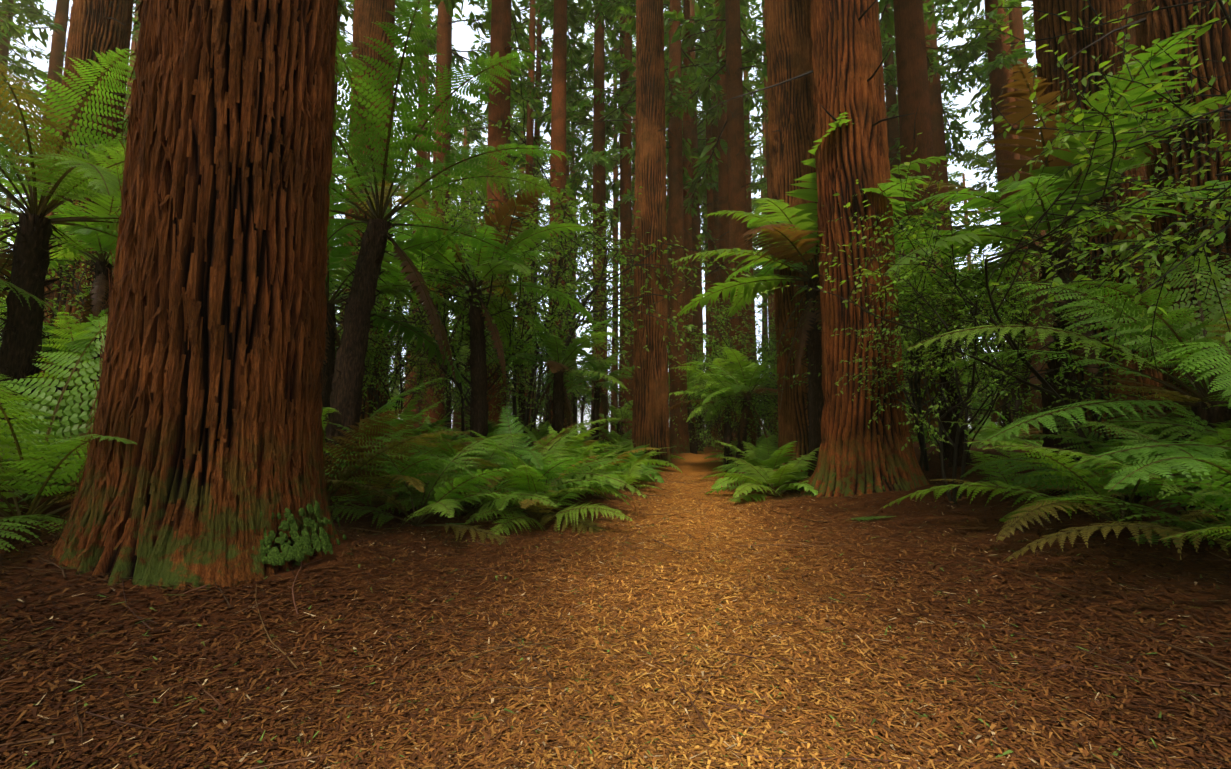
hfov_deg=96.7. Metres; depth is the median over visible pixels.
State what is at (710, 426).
shrub
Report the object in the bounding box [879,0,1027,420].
redwood
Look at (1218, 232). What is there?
shrub
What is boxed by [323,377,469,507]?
ground fern
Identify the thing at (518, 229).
redwood
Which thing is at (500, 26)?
redwood
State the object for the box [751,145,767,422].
redwood
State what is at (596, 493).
ground fern
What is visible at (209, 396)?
redwood
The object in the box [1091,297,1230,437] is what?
ground fern
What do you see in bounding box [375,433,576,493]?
ground fern
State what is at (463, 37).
sky
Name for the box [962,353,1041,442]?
tree fern
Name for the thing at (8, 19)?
redwood
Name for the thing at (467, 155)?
redwood
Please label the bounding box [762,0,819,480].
redwood
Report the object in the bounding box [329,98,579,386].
shrub
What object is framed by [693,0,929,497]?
redwood
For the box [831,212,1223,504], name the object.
shrub
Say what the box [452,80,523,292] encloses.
redwood
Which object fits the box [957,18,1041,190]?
redwood
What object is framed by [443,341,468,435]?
tree fern
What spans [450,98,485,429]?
redwood
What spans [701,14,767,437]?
redwood
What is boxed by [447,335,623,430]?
shrub
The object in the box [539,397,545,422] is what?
tree fern
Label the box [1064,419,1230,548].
ground fern
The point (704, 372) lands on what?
shrub
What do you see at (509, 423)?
ground fern
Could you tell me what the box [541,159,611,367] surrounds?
redwood
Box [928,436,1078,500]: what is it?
ground fern
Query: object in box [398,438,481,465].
ground fern
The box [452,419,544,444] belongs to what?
ground fern
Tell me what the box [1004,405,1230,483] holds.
ground fern
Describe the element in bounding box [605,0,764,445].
redwood
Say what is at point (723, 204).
redwood
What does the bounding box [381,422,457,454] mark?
ground fern
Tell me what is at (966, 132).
redwood
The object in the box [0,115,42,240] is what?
redwood
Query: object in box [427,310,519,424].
tree fern
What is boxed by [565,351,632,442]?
tree fern
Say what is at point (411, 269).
tree fern
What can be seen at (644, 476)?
ground fern
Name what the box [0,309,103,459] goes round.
ground fern
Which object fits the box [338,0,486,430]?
redwood
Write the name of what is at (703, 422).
tree fern
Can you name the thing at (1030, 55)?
redwood
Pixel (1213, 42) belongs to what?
redwood
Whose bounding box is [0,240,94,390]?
shrub
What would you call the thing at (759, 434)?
tree fern
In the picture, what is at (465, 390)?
tree fern
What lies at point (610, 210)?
redwood
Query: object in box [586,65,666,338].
redwood
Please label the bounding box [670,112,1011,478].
tree fern
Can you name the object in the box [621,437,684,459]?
ground fern
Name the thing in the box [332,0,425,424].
redwood
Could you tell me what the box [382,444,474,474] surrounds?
ground fern
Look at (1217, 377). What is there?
tree fern
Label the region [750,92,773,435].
redwood
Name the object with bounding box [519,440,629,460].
ground fern
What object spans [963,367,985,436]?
tree fern
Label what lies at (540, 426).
ground fern
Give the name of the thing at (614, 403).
redwood
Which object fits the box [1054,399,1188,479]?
ground fern
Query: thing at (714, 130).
redwood
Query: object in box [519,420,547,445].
ground fern
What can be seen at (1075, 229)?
shrub
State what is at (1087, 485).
ground fern
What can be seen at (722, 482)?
ground fern
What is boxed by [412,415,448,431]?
ground fern
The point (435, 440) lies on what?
ground fern
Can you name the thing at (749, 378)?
tree fern
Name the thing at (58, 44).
redwood
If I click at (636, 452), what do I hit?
ground fern
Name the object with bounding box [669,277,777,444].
shrub
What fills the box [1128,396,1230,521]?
ground fern
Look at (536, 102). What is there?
redwood
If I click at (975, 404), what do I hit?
tree fern
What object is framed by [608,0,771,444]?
redwood
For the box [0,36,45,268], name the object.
redwood
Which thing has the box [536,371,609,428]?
shrub
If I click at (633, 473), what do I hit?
ground fern
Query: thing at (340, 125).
redwood
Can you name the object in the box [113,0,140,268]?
redwood
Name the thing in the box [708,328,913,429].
shrub
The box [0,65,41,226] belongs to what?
redwood
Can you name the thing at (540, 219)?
redwood
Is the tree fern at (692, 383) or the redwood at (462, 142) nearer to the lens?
the tree fern at (692, 383)
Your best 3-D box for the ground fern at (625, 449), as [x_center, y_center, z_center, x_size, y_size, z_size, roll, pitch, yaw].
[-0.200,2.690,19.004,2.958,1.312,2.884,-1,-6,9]
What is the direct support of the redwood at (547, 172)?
on the ground
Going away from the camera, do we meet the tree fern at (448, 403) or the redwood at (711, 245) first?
the tree fern at (448, 403)
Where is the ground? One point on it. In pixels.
(696, 466)
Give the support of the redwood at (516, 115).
on the ground
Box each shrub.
[0,149,118,408]
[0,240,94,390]
[100,142,459,430]
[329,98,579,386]
[329,279,458,413]
[330,163,608,440]
[335,295,488,423]
[369,318,550,417]
[384,33,772,435]
[389,350,466,424]
[389,360,470,415]
[391,314,540,441]
[428,187,688,443]
[445,385,470,421]
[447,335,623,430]
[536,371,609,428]
[567,336,619,425]
[668,336,757,440]
[668,358,724,453]
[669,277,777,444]
[676,355,778,472]
[695,409,721,446]
[698,349,762,446]
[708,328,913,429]
[731,144,1084,470]
[750,220,1028,444]
[751,309,931,417]
[761,38,1230,498]
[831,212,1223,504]
[895,158,1230,444]
[898,261,1041,466]
[903,334,1001,426]
[960,0,1230,373]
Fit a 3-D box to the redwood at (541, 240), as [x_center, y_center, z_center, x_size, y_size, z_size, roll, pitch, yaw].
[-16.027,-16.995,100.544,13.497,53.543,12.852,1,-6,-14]
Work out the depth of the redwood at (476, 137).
46.89 m
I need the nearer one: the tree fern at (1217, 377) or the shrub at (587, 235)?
the tree fern at (1217, 377)
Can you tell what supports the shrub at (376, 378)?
on the ground
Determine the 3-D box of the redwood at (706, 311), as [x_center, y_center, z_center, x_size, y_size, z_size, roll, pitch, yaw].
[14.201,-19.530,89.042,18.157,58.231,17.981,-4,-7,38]
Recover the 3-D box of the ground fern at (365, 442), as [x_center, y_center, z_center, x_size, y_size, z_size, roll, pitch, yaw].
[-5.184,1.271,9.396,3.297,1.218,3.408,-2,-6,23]
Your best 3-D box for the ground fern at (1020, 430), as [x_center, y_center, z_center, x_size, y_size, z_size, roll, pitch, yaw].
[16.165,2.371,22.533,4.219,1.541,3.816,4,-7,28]
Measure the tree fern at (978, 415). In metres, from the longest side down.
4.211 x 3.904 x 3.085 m
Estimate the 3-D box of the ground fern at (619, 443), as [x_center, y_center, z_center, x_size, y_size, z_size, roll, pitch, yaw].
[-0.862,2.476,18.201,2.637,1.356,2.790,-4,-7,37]
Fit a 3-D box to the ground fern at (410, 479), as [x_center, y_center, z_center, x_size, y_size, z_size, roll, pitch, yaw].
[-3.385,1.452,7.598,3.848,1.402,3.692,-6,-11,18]
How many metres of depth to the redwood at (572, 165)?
77.28 m
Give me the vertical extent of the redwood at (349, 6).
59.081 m
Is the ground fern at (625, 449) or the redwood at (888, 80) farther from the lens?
the redwood at (888, 80)
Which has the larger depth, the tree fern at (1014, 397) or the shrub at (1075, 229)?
the tree fern at (1014, 397)
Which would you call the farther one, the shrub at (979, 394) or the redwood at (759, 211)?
the redwood at (759, 211)
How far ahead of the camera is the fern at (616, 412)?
33.77 m
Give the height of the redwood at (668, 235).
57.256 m
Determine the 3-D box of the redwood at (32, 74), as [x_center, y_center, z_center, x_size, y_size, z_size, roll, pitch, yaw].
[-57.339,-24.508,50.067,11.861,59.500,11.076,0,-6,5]
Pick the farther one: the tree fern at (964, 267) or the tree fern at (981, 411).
the tree fern at (981, 411)
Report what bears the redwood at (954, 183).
on the ground
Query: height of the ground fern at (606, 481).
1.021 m
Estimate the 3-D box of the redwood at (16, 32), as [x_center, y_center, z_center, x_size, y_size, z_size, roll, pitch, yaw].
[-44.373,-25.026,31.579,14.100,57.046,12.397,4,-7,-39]
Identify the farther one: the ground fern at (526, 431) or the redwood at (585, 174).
the redwood at (585, 174)
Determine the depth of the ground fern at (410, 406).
13.26 m
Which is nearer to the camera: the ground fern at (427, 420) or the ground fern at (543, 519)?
the ground fern at (543, 519)
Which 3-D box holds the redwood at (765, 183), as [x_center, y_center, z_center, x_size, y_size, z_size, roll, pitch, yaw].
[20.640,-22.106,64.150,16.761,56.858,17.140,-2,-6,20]
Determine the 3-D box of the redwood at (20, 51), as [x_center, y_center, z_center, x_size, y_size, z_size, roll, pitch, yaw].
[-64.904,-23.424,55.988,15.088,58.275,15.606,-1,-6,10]
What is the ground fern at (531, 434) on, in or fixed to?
on the ground
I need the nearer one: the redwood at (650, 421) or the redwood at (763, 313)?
the redwood at (650, 421)
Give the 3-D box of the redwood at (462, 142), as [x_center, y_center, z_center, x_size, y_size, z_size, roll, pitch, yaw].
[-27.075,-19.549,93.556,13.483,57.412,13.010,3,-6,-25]
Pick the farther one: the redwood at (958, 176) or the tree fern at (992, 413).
the redwood at (958, 176)
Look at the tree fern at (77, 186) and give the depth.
6.93 m
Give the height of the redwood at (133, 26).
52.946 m
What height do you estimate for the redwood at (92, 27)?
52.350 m
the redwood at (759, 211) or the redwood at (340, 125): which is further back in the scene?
the redwood at (759, 211)
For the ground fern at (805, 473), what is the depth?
13.37 m
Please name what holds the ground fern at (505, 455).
on the ground
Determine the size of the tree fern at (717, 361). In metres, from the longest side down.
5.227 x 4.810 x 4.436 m
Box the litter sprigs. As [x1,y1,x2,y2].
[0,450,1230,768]
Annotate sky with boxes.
[0,0,1040,433]
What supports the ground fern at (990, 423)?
on the ground
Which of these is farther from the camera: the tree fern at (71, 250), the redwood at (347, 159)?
the redwood at (347, 159)
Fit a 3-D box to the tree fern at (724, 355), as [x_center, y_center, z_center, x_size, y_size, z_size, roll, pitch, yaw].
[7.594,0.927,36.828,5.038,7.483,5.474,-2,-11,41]
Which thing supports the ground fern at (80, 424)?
on the ground
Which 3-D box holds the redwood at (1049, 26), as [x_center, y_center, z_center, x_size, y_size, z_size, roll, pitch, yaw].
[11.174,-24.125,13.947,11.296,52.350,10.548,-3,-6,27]
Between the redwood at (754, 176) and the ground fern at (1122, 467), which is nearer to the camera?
the ground fern at (1122, 467)
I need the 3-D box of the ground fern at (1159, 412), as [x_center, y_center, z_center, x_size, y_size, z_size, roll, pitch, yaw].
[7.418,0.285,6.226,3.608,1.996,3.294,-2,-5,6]
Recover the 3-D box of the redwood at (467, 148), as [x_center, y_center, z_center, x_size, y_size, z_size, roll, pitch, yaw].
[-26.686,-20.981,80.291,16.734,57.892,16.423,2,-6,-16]
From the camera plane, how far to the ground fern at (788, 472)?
11.78 m
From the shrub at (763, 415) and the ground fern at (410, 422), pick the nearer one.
the ground fern at (410, 422)
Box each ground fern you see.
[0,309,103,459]
[0,315,107,505]
[0,384,93,484]
[0,434,136,551]
[1,390,90,461]
[321,407,438,479]
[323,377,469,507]
[323,426,405,463]
[324,398,459,480]
[325,421,536,543]
[325,437,526,508]
[352,418,582,522]
[359,414,428,453]
[366,395,454,444]
[368,413,437,438]
[375,422,426,453]
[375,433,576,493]
[378,434,533,521]
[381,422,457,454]
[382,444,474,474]
[388,422,648,499]
[388,427,544,473]
[397,412,466,452]
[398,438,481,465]
[399,416,459,441]
[402,432,483,460]
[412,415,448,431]
[418,418,625,533]
[419,418,521,448]
[419,425,498,442]
[430,406,622,504]
[436,430,598,523]
[436,437,633,538]
[451,413,522,433]
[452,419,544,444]
[475,427,629,504]
[510,427,589,467]
[516,421,548,439]
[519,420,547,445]
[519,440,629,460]
[524,441,627,472]
[528,434,602,442]
[529,420,571,433]
[535,446,668,487]
[547,426,622,498]
[560,467,631,499]
[561,448,594,485]
[569,440,621,465]
[587,443,642,457]
[588,441,626,480]
[592,466,620,490]
[599,428,631,446]
[599,451,661,489]
[602,440,632,465]
[605,445,667,482]
[611,437,656,461]
[611,441,682,472]
[615,440,663,465]
[618,453,662,482]
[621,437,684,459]
[702,447,819,502]
[704,447,733,459]
[705,439,761,461]
[707,435,758,463]
[711,434,807,489]
[713,438,807,485]
[737,463,807,487]
[880,421,1230,541]
[910,425,968,446]
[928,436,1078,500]
[967,414,1038,447]
[970,422,1043,445]
[977,420,1230,562]
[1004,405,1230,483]
[1009,390,1230,518]
[1020,427,1211,501]
[1036,426,1180,495]
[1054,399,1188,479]
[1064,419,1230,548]
[1066,336,1230,476]
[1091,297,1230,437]
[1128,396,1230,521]
[1135,478,1230,550]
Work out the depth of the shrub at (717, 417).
49.45 m
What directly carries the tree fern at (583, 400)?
on the ground
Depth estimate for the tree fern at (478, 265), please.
13.92 m
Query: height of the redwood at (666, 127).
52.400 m
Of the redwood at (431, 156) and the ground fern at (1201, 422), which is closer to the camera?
the ground fern at (1201, 422)
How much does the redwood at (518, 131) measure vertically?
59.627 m
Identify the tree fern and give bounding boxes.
[0,48,134,469]
[0,169,122,409]
[0,191,88,335]
[0,285,8,328]
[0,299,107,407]
[105,0,573,481]
[321,175,475,435]
[355,173,594,441]
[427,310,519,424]
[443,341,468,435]
[451,386,470,432]
[486,311,633,438]
[507,319,566,424]
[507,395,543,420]
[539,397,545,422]
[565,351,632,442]
[566,367,596,434]
[567,385,589,432]
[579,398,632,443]
[668,363,709,453]
[669,358,777,468]
[669,397,719,446]
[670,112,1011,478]
[681,347,777,472]
[688,365,714,450]
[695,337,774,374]
[752,408,773,438]
[884,23,1230,479]
[895,240,1029,458]
[903,255,1230,522]
[906,369,1009,420]
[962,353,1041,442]
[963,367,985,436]
[966,383,1008,427]
[968,409,996,424]
[980,276,1040,443]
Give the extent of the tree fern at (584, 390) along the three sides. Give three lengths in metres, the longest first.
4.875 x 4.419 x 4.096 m
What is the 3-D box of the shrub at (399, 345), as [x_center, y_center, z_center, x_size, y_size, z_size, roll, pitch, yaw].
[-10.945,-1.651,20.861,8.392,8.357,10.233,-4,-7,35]
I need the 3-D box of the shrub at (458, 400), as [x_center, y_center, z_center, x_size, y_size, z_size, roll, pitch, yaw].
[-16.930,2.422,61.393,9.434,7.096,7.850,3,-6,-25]
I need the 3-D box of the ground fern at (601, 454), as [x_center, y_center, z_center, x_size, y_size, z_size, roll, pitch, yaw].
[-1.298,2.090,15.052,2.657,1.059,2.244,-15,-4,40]
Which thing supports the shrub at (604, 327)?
on the ground
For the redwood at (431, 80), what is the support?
on the ground
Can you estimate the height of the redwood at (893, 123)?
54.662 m
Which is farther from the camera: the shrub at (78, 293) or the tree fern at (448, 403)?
the tree fern at (448, 403)
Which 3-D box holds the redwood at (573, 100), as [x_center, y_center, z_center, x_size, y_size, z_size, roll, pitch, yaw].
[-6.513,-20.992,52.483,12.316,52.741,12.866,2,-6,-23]
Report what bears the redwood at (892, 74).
on the ground
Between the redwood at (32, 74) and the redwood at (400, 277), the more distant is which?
the redwood at (400, 277)
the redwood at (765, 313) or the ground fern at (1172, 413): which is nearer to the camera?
the ground fern at (1172, 413)
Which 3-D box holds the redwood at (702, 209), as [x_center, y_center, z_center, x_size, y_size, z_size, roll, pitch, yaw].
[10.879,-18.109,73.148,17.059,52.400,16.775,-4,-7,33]
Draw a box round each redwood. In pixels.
[0,0,28,45]
[0,0,53,225]
[0,0,69,211]
[0,0,137,201]
[0,1,37,137]
[0,10,26,28]
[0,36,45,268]
[0,63,26,202]
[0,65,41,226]
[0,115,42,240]
[0,198,16,205]
[14,0,133,403]
[49,0,344,589]
[62,0,140,143]
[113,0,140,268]
[131,0,350,85]
[132,11,138,42]
[329,0,408,298]
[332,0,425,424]
[335,125,406,244]
[336,0,404,64]
[336,68,348,160]
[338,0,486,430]
[339,0,435,113]
[392,135,430,394]
[392,137,457,305]
[393,19,475,428]
[394,0,523,433]
[394,0,545,427]
[403,117,474,231]
[431,0,541,425]
[449,103,487,429]
[450,4,549,228]
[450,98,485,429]
[450,108,485,369]
[451,116,480,300]
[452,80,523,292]
[454,56,548,256]
[458,106,545,422]
[463,0,593,424]
[468,0,605,428]
[480,94,547,416]
[486,0,618,225]
[511,132,549,278]
[511,135,547,282]
[515,164,546,313]
[517,0,624,437]
[519,20,612,430]
[520,0,701,442]
[524,44,608,428]
[537,171,591,278]
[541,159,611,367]
[566,0,706,439]
[566,1,702,413]
[570,0,765,453]
[571,0,635,434]
[574,140,619,318]
[580,0,681,466]
[584,18,666,226]
[586,31,666,297]
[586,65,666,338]
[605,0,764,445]
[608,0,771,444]
[632,0,716,405]
[632,0,755,446]
[632,39,707,286]
[634,2,706,249]
[635,0,767,449]
[666,0,763,445]
[666,2,764,444]
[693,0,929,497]
[694,2,778,440]
[697,97,707,276]
[697,103,708,439]
[700,132,762,343]
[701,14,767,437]
[701,145,762,321]
[748,52,766,196]
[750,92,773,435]
[751,124,767,307]
[751,133,768,334]
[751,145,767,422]
[752,147,768,429]
[757,64,940,123]
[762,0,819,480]
[878,0,940,441]
[878,4,989,141]
[879,0,962,221]
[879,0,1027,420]
[881,0,1035,168]
[881,1,955,416]
[885,63,979,255]
[893,0,1045,439]
[940,0,1039,440]
[940,1,1036,224]
[948,170,990,350]
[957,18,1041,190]
[960,4,1035,116]
[998,0,1163,449]
[1053,0,1230,432]
[1126,0,1147,193]
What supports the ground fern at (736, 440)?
on the ground
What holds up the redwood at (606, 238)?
on the ground
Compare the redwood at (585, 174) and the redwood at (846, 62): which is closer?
the redwood at (846, 62)
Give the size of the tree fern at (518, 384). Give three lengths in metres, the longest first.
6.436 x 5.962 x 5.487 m
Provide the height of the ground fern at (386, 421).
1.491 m
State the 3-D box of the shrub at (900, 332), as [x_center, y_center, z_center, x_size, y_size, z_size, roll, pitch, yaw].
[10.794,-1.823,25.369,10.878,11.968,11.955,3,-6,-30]
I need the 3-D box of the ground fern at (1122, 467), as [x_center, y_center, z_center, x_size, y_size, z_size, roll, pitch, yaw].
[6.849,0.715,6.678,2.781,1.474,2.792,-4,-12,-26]
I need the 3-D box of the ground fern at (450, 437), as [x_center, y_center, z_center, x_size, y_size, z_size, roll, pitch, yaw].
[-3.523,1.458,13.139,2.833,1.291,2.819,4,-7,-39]
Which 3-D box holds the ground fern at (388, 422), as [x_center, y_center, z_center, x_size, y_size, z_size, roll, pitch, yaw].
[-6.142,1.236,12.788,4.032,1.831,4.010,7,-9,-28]
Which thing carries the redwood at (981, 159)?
on the ground
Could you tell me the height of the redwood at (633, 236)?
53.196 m
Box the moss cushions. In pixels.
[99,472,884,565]
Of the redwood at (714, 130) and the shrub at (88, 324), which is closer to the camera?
the shrub at (88, 324)
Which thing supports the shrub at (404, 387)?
on the ground
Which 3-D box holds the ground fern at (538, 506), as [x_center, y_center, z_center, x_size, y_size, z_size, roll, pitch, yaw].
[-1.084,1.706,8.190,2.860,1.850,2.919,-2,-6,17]
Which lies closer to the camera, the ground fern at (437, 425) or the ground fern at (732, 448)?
the ground fern at (437, 425)
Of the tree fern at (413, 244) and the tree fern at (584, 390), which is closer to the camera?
the tree fern at (413, 244)
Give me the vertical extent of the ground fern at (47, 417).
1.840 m
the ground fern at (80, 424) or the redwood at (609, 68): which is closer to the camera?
the ground fern at (80, 424)
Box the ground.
[0,436,1230,768]
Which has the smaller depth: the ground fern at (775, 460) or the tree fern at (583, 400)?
the ground fern at (775, 460)
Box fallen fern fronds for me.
[354,496,995,532]
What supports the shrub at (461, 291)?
on the ground
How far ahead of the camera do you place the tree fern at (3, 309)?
17.41 m
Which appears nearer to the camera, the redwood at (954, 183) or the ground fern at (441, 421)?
the ground fern at (441, 421)
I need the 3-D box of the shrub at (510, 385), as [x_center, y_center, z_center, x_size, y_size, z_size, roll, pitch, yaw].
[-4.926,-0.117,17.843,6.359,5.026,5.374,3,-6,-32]
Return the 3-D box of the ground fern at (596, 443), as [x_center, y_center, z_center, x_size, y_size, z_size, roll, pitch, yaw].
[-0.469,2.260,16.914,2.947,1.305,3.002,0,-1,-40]
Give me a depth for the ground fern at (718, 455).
22.12 m
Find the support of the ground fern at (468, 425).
on the ground
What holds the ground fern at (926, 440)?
on the ground
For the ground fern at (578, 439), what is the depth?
10.32 m
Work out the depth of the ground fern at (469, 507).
8.04 m
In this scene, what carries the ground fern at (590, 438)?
on the ground
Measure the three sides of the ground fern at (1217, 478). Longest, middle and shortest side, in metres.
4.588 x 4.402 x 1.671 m
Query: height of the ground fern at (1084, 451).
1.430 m
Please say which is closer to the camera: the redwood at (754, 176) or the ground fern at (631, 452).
the ground fern at (631, 452)
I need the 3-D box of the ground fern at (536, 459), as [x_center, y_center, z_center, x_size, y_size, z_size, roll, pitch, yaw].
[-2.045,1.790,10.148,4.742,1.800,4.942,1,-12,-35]
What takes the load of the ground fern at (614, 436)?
on the ground
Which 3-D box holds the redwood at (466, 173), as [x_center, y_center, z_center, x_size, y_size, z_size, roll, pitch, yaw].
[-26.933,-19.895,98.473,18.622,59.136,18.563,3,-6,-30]
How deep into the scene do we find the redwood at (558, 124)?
31.78 m
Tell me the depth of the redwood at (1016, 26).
32.10 m
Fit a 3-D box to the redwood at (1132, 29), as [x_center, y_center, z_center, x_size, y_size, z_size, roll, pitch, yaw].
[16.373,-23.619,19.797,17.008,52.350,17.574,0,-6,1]
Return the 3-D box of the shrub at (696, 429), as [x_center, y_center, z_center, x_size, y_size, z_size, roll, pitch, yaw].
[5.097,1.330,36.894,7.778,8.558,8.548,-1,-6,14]
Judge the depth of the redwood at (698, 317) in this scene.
50.99 m
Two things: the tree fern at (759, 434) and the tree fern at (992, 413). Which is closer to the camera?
the tree fern at (992, 413)
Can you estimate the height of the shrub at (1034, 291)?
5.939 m
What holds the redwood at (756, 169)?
on the ground
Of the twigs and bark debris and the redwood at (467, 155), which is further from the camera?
the redwood at (467, 155)
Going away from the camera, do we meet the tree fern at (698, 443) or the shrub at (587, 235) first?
the shrub at (587, 235)
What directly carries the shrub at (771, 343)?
on the ground
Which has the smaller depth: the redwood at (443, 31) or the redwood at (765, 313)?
the redwood at (443, 31)
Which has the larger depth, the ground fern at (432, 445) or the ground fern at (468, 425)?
the ground fern at (468, 425)
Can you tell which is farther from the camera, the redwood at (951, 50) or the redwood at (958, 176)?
the redwood at (958, 176)
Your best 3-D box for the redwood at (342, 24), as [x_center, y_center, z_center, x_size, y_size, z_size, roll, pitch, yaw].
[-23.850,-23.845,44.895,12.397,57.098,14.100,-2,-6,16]
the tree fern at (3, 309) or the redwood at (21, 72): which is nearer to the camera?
the tree fern at (3, 309)
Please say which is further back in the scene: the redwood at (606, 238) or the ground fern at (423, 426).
the redwood at (606, 238)
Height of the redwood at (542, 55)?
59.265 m
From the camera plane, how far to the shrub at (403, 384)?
65.44 m
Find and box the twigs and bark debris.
[0,455,1230,768]
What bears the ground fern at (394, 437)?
on the ground
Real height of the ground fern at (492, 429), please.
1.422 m
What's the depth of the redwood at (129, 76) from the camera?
50.12 m
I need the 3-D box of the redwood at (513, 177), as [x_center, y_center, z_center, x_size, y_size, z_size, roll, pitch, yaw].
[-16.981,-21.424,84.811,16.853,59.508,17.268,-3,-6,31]
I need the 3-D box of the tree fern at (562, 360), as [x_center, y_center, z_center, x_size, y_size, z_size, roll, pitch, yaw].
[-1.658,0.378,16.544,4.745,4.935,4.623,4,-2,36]
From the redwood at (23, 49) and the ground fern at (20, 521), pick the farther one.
the redwood at (23, 49)
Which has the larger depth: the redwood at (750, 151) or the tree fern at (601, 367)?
the redwood at (750, 151)
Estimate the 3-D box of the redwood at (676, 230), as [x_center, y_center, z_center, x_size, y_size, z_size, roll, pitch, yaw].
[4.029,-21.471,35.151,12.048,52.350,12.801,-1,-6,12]
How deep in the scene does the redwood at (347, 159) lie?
80.21 m
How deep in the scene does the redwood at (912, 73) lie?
22.59 m
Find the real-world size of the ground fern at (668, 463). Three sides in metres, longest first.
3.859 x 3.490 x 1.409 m
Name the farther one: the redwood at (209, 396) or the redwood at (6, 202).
the redwood at (6, 202)
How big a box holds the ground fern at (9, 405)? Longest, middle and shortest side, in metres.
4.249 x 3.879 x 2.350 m
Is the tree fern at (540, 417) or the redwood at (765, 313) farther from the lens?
the redwood at (765, 313)
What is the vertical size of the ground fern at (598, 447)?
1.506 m
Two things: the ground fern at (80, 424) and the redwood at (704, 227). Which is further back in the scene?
the redwood at (704, 227)
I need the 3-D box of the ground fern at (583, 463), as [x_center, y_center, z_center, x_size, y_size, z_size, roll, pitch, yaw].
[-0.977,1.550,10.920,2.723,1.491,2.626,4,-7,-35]
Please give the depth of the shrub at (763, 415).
19.03 m
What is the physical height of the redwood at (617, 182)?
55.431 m
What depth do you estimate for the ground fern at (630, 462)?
14.28 m
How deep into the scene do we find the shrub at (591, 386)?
70.33 m
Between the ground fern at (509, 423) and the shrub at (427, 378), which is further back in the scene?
the shrub at (427, 378)
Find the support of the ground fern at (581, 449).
on the ground
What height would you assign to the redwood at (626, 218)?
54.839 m
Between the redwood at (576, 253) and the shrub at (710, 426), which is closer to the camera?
the shrub at (710, 426)
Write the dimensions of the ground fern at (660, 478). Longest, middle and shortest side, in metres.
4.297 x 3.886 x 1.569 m
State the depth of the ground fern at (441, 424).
15.45 m
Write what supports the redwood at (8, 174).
on the ground
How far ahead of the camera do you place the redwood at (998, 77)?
34.12 m
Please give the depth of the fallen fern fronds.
8.06 m
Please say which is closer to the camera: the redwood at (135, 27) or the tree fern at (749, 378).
the tree fern at (749, 378)
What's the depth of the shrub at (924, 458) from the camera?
12.62 m
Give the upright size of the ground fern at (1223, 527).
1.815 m
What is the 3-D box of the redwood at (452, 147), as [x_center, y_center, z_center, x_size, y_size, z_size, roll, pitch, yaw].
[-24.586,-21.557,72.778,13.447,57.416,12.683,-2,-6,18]
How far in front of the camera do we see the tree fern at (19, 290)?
6.53 m
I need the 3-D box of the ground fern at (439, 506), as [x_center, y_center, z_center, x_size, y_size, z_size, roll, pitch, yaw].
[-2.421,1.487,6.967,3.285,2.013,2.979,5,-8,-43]
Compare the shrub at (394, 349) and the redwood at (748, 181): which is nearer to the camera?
the shrub at (394, 349)
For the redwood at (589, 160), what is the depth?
37.10 m
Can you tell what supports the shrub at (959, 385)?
on the ground
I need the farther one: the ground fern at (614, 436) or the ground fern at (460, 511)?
the ground fern at (614, 436)
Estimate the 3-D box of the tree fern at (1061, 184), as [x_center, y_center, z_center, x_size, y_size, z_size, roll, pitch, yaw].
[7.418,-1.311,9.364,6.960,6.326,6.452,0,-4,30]

